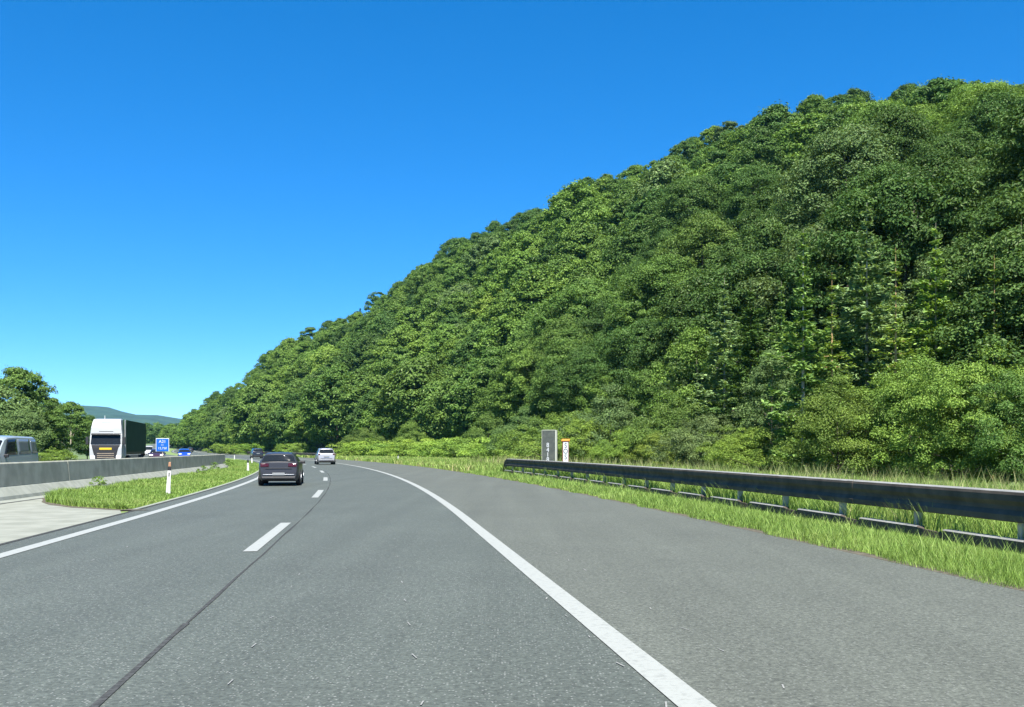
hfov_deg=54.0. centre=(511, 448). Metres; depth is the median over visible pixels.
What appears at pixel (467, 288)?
broadleaf tree
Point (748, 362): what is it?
spruce tree
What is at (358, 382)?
broadleaf tree
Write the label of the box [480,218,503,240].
broadleaf tree
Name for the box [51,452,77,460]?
shrub
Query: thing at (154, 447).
opposite road
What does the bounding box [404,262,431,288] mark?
broadleaf tree
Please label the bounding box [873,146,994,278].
broadleaf tree
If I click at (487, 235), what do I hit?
broadleaf tree
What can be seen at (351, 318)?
broadleaf tree
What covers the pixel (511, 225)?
broadleaf tree
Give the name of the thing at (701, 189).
broadleaf tree
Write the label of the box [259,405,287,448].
broadleaf tree
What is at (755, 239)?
broadleaf tree
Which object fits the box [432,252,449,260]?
broadleaf tree
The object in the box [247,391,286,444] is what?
broadleaf tree
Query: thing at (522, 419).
shrub
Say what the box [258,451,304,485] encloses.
estate car
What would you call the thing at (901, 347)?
spruce tree
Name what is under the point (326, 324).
broadleaf tree
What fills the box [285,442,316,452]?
shrub
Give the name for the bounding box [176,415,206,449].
broadleaf tree
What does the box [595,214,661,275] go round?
broadleaf tree
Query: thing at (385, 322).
broadleaf tree
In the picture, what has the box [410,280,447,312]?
broadleaf tree
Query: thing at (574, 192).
broadleaf tree
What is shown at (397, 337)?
broadleaf tree
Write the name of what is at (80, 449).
broadleaf tree
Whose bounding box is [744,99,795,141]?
broadleaf tree
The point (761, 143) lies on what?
broadleaf tree
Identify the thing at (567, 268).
broadleaf tree
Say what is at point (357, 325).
broadleaf tree
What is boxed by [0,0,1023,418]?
sky
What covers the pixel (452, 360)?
broadleaf tree
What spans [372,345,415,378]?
broadleaf tree
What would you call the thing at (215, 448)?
shrub
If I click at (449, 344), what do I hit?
broadleaf tree
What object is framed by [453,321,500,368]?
broadleaf tree
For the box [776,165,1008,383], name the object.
broadleaf tree
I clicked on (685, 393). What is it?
broadleaf tree
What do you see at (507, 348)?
broadleaf tree
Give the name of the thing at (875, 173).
broadleaf tree
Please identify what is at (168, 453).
median grass ground
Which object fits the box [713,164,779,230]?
broadleaf tree
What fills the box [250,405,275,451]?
broadleaf tree
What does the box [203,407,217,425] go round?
broadleaf tree
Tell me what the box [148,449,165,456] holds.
passenger car
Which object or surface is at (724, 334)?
spruce tree
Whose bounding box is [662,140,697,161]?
broadleaf tree
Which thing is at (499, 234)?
broadleaf tree
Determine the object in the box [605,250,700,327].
broadleaf tree
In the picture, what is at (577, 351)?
broadleaf tree
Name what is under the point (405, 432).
shrub
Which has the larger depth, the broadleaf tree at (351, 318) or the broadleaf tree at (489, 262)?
the broadleaf tree at (351, 318)
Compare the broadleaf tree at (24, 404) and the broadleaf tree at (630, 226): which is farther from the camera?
the broadleaf tree at (630, 226)
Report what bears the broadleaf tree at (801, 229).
on the hillside
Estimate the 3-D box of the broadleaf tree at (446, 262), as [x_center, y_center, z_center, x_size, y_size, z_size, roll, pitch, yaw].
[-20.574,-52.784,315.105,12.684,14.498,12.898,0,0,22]
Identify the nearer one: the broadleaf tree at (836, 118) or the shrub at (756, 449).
the shrub at (756, 449)
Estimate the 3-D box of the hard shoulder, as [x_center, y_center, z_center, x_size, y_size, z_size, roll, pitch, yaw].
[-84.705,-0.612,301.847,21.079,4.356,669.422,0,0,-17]
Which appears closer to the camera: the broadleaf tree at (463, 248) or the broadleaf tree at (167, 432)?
the broadleaf tree at (463, 248)
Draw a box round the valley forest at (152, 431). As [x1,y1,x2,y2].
[69,422,179,443]
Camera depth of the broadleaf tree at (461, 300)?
251.12 m
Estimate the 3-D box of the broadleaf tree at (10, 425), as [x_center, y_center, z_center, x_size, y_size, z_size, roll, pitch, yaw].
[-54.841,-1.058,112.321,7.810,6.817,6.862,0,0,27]
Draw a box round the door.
[122,436,123,457]
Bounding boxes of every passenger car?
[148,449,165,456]
[177,449,191,455]
[250,448,263,457]
[314,448,335,464]
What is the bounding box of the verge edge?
[302,457,1023,590]
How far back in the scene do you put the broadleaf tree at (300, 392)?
276.48 m
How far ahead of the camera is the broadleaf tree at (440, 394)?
180.90 m
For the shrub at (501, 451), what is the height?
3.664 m
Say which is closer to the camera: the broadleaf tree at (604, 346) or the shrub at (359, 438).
the broadleaf tree at (604, 346)
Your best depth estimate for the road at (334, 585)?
9.56 m
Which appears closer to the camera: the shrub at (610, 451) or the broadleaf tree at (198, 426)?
the shrub at (610, 451)
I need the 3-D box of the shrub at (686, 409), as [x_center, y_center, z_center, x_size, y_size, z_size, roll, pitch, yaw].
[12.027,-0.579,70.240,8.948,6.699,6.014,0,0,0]
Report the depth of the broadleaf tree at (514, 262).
222.40 m
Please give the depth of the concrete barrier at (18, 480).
33.22 m
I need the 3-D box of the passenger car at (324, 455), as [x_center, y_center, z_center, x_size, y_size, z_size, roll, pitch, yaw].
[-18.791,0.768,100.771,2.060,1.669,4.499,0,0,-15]
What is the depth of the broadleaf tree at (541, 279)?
193.73 m
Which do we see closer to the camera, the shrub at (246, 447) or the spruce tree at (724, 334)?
the spruce tree at (724, 334)
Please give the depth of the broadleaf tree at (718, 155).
190.38 m
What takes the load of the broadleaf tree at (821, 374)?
on the ground at (81, 457)
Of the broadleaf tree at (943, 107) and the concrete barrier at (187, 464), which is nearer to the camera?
the concrete barrier at (187, 464)
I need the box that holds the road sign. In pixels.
[156,438,168,456]
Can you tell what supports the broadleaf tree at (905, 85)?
on the hillside
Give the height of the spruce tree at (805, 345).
13.962 m
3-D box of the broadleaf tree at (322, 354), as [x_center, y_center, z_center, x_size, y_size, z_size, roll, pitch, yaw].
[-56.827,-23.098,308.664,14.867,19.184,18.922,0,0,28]
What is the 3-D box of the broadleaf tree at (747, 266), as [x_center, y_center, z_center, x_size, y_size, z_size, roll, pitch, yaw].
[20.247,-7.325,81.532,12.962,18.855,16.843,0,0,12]
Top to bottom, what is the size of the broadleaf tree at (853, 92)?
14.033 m
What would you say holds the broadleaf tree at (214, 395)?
on the hillside
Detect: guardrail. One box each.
[238,452,335,456]
[502,459,1023,554]
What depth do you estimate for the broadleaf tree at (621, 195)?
230.44 m
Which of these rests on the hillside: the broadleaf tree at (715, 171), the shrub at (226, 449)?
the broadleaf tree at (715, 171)
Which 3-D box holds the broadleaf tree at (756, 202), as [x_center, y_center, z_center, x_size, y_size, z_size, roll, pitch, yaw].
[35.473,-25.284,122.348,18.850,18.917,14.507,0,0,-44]
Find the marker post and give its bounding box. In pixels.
[166,462,170,492]
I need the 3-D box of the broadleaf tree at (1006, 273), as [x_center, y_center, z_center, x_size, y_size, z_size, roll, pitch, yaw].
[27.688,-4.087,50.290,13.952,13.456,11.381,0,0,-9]
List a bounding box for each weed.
[89,475,106,485]
[196,466,208,472]
[209,462,220,468]
[223,458,233,466]
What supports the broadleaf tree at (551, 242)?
on the hillside
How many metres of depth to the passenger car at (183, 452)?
142.63 m
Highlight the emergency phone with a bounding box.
[561,439,569,461]
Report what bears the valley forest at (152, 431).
on the ground at (81, 457)
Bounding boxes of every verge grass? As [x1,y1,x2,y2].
[297,454,629,471]
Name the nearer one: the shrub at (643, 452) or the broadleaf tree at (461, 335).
the shrub at (643, 452)
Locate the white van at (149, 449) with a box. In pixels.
[143,446,152,455]
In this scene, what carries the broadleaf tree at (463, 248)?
on the hillside
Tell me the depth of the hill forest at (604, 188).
274.57 m
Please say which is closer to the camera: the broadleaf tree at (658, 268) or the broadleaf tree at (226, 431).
the broadleaf tree at (658, 268)
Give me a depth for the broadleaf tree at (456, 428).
174.47 m
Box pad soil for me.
[41,497,142,509]
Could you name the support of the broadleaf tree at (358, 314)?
on the hillside
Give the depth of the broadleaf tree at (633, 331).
108.46 m
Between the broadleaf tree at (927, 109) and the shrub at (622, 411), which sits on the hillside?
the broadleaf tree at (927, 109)
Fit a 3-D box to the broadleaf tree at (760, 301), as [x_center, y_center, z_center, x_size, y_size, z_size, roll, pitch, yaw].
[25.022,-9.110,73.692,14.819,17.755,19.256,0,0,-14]
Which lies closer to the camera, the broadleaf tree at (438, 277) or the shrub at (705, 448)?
the shrub at (705, 448)
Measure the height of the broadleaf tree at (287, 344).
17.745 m
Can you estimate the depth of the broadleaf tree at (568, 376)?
125.47 m
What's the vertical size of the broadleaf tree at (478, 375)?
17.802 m
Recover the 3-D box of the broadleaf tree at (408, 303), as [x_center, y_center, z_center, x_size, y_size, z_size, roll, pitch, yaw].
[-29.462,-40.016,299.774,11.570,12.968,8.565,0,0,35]
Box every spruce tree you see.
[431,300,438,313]
[651,336,698,460]
[686,278,749,462]
[701,291,789,469]
[753,284,808,470]
[756,183,768,211]
[761,232,847,472]
[792,304,858,472]
[809,206,917,471]
[811,274,856,470]
[860,249,922,456]
[873,308,929,463]
[897,227,977,479]
[938,292,982,474]
[958,257,1017,478]
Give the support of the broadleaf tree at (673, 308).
on the hillside
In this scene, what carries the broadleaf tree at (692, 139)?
on the hillside
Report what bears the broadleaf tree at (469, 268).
on the hillside
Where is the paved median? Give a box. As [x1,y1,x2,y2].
[0,498,120,543]
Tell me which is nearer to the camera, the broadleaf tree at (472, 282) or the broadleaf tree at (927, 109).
the broadleaf tree at (927, 109)
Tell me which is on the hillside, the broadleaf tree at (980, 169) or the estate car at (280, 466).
the broadleaf tree at (980, 169)
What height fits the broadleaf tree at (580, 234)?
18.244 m
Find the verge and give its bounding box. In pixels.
[227,453,1023,587]
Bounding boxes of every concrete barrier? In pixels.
[0,461,77,500]
[64,456,176,487]
[169,454,228,473]
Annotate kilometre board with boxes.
[542,430,556,460]
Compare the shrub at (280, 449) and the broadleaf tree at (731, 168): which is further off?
the shrub at (280, 449)
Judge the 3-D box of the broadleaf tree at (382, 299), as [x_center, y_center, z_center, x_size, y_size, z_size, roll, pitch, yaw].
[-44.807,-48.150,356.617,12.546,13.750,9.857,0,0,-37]
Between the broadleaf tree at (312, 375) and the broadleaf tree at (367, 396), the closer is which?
the broadleaf tree at (367, 396)
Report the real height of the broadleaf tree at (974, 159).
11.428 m
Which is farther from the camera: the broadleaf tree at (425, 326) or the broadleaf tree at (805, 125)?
the broadleaf tree at (425, 326)
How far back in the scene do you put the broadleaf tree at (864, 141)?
98.75 m
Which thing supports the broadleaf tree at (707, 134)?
on the hillside
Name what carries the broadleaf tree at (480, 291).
on the hillside
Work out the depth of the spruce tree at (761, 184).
136.80 m
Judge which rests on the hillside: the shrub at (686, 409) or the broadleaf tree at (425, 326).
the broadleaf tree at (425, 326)
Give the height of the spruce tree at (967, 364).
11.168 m
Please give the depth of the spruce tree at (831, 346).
51.93 m
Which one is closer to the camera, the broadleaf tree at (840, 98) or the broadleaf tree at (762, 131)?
the broadleaf tree at (762, 131)
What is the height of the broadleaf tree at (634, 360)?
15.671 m
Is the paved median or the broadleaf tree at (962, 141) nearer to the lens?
the paved median
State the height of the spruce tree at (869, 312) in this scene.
15.951 m
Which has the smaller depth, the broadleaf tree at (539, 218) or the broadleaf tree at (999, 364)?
the broadleaf tree at (999, 364)
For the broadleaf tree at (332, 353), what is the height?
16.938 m
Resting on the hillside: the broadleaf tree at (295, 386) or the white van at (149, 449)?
the broadleaf tree at (295, 386)
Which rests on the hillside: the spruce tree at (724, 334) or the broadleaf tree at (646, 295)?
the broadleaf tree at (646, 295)
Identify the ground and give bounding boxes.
[40,444,1017,488]
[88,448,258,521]
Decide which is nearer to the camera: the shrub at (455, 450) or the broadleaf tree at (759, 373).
the broadleaf tree at (759, 373)
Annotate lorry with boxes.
[86,419,145,458]
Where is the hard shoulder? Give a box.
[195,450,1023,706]
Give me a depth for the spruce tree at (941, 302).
52.73 m
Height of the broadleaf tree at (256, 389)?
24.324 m
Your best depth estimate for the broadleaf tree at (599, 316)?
139.17 m
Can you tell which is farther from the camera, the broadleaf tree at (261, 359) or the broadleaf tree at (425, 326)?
the broadleaf tree at (261, 359)
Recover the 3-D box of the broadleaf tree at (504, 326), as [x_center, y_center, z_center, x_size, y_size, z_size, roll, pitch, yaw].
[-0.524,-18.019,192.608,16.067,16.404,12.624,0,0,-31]
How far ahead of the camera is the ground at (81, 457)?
150.89 m
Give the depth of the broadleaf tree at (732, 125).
268.74 m
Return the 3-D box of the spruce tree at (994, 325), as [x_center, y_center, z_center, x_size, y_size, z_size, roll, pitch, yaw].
[23.599,-3.485,49.080,3.453,11.948,2.861,0,0,-36]
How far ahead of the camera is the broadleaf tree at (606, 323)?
134.29 m
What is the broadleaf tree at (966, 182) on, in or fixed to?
on the hillside
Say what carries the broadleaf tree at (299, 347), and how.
on the hillside
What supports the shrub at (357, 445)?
on the ground at (81, 457)
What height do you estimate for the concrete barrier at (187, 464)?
1.130 m
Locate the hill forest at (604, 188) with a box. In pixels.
[156,78,1023,449]
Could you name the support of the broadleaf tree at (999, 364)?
on the ground at (81, 457)
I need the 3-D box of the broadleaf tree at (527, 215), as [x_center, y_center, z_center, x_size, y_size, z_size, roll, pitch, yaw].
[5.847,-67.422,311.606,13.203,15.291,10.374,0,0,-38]
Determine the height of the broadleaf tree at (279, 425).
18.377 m
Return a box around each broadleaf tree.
[0,365,64,442]
[0,382,50,443]
[0,409,56,452]
[32,391,69,457]
[39,413,74,452]
[47,401,92,458]
[67,414,98,459]
[162,426,173,447]
[169,427,180,447]
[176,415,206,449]
[184,422,203,447]
[192,406,206,415]
[194,429,208,447]
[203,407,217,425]
[203,423,220,448]
[207,392,219,402]
[210,418,230,445]
[211,406,231,421]
[221,388,237,406]
[222,377,279,447]
[222,424,238,446]
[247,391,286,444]
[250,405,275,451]
[253,350,273,370]
[259,375,278,388]
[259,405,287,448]
[261,352,282,374]
[266,345,279,366]
[267,391,310,448]
[271,363,309,390]
[272,353,299,372]
[274,336,298,366]
[280,356,311,390]
[281,379,303,399]
[282,404,322,446]
[286,342,312,361]
[288,383,320,401]
[293,349,316,363]
[293,365,366,449]
[294,399,331,447]
[296,327,319,342]
[300,372,319,389]
[303,345,340,378]
[310,324,343,349]
[316,350,355,373]
[318,319,333,330]
[328,318,342,329]
[329,324,351,347]
[329,366,381,436]
[332,333,368,369]
[334,337,350,349]
[340,314,362,332]
[343,397,371,444]
[344,332,385,370]
[348,317,368,337]
[351,387,382,441]
[352,311,364,317]
[352,405,388,442]
[362,339,386,375]
[366,298,418,334]
[367,309,398,350]
[368,353,450,439]
[370,295,386,311]
[370,327,418,367]
[370,392,406,441]
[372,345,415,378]
[381,291,413,310]
[391,284,405,298]
[395,335,443,366]
[398,377,448,441]
[400,271,433,297]
[402,293,422,328]
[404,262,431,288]
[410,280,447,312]
[414,322,465,368]
[415,311,441,351]
[420,258,449,285]
[421,350,449,369]
[422,365,479,441]
[423,377,459,438]
[424,258,455,279]
[425,275,453,290]
[427,291,481,333]
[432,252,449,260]
[434,237,456,257]
[434,281,475,317]
[437,263,474,297]
[437,335,459,367]
[439,312,468,352]
[440,322,466,351]
[441,334,471,376]
[442,362,500,437]
[446,258,479,285]
[451,242,482,266]
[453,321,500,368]
[453,322,481,363]
[456,356,513,437]
[460,235,502,274]
[463,232,480,244]
[467,312,522,370]
[467,354,553,439]
[468,286,502,321]
[470,245,507,285]
[471,274,505,318]
[471,278,490,289]
[471,347,503,383]
[472,261,497,280]
[476,233,491,257]
[476,310,504,325]
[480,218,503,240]
[480,230,505,263]
[484,292,519,336]
[485,342,551,430]
[489,249,544,310]
[492,218,521,235]
[494,231,546,270]
[497,259,558,322]
[499,318,531,358]
[507,212,522,229]
[510,306,557,357]
[514,207,539,232]
[519,215,542,232]
[519,380,567,435]
[523,275,626,349]
[524,304,584,359]
[526,245,579,272]
[526,325,594,416]
[528,212,547,233]
[532,313,596,394]
[537,228,584,257]
[538,259,588,303]
[539,178,607,231]
[541,343,598,412]
[542,252,577,297]
[544,211,584,247]
[550,219,613,259]
[551,348,613,420]
[554,197,618,252]
[554,264,596,302]
[563,323,625,429]
[570,375,625,449]
[575,296,620,344]
[579,313,691,428]
[581,246,609,284]
[586,234,622,257]
[588,319,645,428]
[591,246,624,281]
[593,300,648,341]
[595,172,613,190]
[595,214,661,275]
[599,217,642,260]
[602,272,679,327]
[603,183,640,232]
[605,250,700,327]
[607,178,635,212]
[607,257,638,301]
[607,346,671,431]
[611,314,696,425]
[613,259,657,314]
[613,359,695,451]
[615,163,643,179]
[617,184,665,229]
[625,156,689,223]
[632,228,677,272]
[639,171,736,259]
[639,259,768,417]
[642,321,746,457]
[644,154,688,178]
[650,210,736,294]
[655,273,800,427]
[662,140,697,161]
[665,235,715,276]
[682,243,830,426]
[684,136,699,157]
[685,142,719,172]
[692,161,719,175]
[694,125,722,152]
[696,147,727,169]
[700,217,799,318]
[702,159,731,185]
[703,206,770,258]
[705,129,740,164]
[706,160,747,219]
[710,120,743,144]
[711,129,733,150]
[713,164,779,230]
[722,146,769,168]
[727,118,772,153]
[730,135,795,180]
[731,197,805,255]
[731,206,939,388]
[732,343,808,469]
[735,170,832,250]
[738,190,773,230]
[739,125,784,167]
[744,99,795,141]
[758,214,813,249]
[762,116,916,248]
[763,109,833,162]
[767,353,856,460]
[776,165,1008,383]
[782,134,807,157]
[782,248,912,360]
[787,202,855,237]
[795,93,837,116]
[797,179,853,219]
[805,106,860,154]
[808,300,924,401]
[809,103,838,115]
[828,94,851,107]
[831,159,905,214]
[833,98,936,180]
[843,87,875,101]
[853,102,944,179]
[853,242,1020,369]
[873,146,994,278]
[878,352,961,478]
[884,83,918,100]
[887,120,937,154]
[893,82,929,102]
[901,97,1023,318]
[904,74,959,117]
[906,126,1006,168]
[908,101,950,121]
[918,112,943,135]
[921,186,1023,376]
[925,82,995,140]
[925,240,1023,420]
[935,79,1023,138]
[936,115,965,149]
[943,85,1023,158]
[951,158,1022,239]
[957,155,993,200]
[971,346,1023,472]
[980,142,1023,205]
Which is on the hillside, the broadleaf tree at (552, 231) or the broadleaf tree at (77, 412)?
the broadleaf tree at (552, 231)
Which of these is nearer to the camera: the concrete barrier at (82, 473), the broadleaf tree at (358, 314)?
the concrete barrier at (82, 473)
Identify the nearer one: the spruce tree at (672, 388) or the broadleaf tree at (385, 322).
the spruce tree at (672, 388)
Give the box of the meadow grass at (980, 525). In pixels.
[496,462,1023,538]
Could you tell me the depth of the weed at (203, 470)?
58.25 m
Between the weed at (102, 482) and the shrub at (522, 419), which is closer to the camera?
the weed at (102, 482)
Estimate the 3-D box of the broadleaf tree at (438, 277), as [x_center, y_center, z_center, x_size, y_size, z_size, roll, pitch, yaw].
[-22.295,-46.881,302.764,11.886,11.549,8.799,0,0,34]
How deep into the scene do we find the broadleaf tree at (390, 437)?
215.96 m
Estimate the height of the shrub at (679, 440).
4.922 m
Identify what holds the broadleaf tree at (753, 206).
on the hillside
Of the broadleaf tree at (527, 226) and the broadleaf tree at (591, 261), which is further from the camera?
the broadleaf tree at (527, 226)
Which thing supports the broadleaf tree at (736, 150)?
on the hillside
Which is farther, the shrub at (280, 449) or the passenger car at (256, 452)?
the shrub at (280, 449)
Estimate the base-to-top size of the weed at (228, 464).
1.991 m
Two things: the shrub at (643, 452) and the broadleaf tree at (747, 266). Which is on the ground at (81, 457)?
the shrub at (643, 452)
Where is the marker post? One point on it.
(168, 487)
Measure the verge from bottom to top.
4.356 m
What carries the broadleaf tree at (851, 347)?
on the ground at (81, 457)
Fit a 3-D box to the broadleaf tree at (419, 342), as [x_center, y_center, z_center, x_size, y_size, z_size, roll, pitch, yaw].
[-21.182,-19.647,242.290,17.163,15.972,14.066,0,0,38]
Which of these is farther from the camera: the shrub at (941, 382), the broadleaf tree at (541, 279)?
the broadleaf tree at (541, 279)
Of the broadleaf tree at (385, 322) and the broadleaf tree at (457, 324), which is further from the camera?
the broadleaf tree at (385, 322)
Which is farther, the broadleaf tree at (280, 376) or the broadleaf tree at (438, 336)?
the broadleaf tree at (280, 376)
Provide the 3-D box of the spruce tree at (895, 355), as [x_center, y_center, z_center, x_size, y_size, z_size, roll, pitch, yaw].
[19.161,-3.753,50.089,3.636,12.581,3.012,0,0,-42]
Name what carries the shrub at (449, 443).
on the ground at (81, 457)
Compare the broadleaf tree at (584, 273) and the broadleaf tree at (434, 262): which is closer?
the broadleaf tree at (584, 273)
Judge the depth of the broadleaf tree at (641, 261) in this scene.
144.47 m
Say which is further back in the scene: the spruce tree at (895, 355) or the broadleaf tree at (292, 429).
the broadleaf tree at (292, 429)
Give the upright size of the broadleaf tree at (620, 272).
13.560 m
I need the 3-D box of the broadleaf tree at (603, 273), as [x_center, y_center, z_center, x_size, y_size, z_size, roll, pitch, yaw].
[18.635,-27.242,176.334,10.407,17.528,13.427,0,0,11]
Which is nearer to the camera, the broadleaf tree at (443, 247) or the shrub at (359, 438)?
the shrub at (359, 438)
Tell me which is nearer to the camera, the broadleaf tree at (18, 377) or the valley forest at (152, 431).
the broadleaf tree at (18, 377)
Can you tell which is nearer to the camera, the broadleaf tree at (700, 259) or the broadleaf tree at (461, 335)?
the broadleaf tree at (700, 259)
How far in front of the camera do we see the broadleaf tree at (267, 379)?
325.56 m
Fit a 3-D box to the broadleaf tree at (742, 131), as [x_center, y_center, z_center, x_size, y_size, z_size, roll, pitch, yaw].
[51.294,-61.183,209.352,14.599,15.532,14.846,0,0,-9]
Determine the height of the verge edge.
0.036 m
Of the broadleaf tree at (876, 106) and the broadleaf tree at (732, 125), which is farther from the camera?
the broadleaf tree at (732, 125)
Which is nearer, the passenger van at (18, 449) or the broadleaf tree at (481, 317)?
the passenger van at (18, 449)
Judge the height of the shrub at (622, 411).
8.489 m
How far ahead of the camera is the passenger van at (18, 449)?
43.58 m
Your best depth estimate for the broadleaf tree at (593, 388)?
107.40 m
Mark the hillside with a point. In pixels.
(318, 446)
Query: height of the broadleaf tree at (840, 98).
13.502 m
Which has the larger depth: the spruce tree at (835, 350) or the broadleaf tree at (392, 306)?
the broadleaf tree at (392, 306)
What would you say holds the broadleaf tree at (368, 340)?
on the hillside
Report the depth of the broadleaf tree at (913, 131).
102.35 m
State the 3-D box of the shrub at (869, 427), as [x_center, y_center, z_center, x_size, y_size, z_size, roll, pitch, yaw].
[17.743,-0.250,49.227,4.528,5.560,7.067,0,0,10]
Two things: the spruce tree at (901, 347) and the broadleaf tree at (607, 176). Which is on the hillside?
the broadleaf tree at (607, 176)
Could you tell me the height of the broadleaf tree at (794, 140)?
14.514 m
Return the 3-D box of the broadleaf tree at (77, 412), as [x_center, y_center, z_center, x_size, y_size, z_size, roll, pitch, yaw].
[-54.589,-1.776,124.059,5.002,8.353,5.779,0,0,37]
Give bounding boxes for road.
[0,449,1022,706]
[125,444,175,456]
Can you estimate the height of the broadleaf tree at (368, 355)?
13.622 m
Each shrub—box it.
[38,446,76,460]
[38,452,51,460]
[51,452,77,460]
[202,443,229,453]
[221,443,242,454]
[228,443,264,453]
[272,442,305,451]
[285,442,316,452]
[327,442,372,455]
[335,426,387,450]
[335,437,391,455]
[358,442,391,455]
[370,438,438,456]
[373,441,407,455]
[389,419,428,445]
[403,440,444,456]
[416,436,477,457]
[418,443,447,456]
[431,436,496,457]
[452,436,517,456]
[456,433,540,459]
[456,443,495,458]
[457,411,513,452]
[478,407,549,457]
[492,440,541,459]
[494,409,609,460]
[541,414,624,462]
[556,383,653,463]
[589,426,672,464]
[619,431,693,465]
[622,393,736,465]
[646,410,749,468]
[694,432,772,469]
[704,424,816,472]
[766,372,907,477]
[805,354,999,482]
[833,388,918,477]
[869,337,1023,485]
[953,357,1023,484]
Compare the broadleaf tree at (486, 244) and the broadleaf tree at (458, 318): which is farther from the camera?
the broadleaf tree at (486, 244)
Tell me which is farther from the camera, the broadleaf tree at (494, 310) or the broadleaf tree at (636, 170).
the broadleaf tree at (636, 170)
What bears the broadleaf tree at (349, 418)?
on the hillside
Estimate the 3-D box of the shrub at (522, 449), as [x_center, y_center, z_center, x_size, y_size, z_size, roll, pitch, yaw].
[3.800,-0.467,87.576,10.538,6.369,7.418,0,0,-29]
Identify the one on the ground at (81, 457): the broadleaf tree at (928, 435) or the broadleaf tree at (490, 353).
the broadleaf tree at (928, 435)
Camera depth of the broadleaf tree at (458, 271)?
291.40 m
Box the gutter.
[0,495,44,502]
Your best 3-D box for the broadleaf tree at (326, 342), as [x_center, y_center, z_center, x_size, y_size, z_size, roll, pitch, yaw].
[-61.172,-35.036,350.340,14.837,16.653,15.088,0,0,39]
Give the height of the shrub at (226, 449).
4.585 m
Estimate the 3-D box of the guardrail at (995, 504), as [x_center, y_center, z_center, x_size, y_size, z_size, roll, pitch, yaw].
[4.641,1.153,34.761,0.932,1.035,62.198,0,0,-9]
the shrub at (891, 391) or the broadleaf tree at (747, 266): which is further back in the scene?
the broadleaf tree at (747, 266)
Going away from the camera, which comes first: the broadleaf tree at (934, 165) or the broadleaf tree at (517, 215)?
the broadleaf tree at (934, 165)
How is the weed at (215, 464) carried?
on the median grass ground at (168, 453)
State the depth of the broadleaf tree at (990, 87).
120.56 m
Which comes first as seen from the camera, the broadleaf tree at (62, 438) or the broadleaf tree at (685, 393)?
the broadleaf tree at (685, 393)
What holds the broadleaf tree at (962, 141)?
on the hillside
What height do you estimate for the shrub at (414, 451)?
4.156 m
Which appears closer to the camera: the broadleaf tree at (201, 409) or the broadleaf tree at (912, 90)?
the broadleaf tree at (912, 90)
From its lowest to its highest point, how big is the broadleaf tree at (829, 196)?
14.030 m
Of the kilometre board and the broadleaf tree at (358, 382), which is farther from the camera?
the broadleaf tree at (358, 382)
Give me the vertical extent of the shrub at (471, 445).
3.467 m
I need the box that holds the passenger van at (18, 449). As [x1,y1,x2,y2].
[0,435,38,462]
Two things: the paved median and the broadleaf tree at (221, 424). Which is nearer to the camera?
the paved median
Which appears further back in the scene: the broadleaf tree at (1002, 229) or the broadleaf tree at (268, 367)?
the broadleaf tree at (268, 367)
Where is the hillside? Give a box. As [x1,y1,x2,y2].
[169,326,1008,479]
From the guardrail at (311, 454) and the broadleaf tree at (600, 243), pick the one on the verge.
the guardrail at (311, 454)
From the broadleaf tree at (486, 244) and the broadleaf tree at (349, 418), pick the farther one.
the broadleaf tree at (486, 244)
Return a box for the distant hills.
[43,405,181,424]
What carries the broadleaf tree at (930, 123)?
on the hillside
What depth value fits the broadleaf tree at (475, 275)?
286.87 m
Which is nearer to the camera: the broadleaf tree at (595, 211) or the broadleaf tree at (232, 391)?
the broadleaf tree at (595, 211)
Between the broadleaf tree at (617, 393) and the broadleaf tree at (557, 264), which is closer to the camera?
the broadleaf tree at (617, 393)
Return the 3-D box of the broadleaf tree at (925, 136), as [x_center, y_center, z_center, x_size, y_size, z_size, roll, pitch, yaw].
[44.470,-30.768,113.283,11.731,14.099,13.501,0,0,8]
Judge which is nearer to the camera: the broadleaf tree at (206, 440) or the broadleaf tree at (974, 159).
the broadleaf tree at (974, 159)
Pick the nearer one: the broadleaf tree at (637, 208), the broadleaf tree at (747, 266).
the broadleaf tree at (747, 266)
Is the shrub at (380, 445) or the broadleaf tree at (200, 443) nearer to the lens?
the shrub at (380, 445)
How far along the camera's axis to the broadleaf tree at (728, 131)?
241.79 m
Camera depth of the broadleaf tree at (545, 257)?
219.68 m
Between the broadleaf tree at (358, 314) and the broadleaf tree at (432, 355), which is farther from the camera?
the broadleaf tree at (358, 314)
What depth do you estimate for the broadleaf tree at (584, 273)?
173.88 m
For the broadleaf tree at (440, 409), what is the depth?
190.38 m
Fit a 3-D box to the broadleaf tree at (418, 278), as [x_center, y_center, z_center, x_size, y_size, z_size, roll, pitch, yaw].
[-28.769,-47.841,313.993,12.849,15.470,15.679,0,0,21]
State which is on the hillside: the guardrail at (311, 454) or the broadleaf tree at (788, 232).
the broadleaf tree at (788, 232)
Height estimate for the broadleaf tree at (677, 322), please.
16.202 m
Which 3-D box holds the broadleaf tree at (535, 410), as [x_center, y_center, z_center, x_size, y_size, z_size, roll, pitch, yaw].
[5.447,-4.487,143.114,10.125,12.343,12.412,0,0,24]
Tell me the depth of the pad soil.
26.61 m
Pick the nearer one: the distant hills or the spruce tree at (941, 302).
the spruce tree at (941, 302)

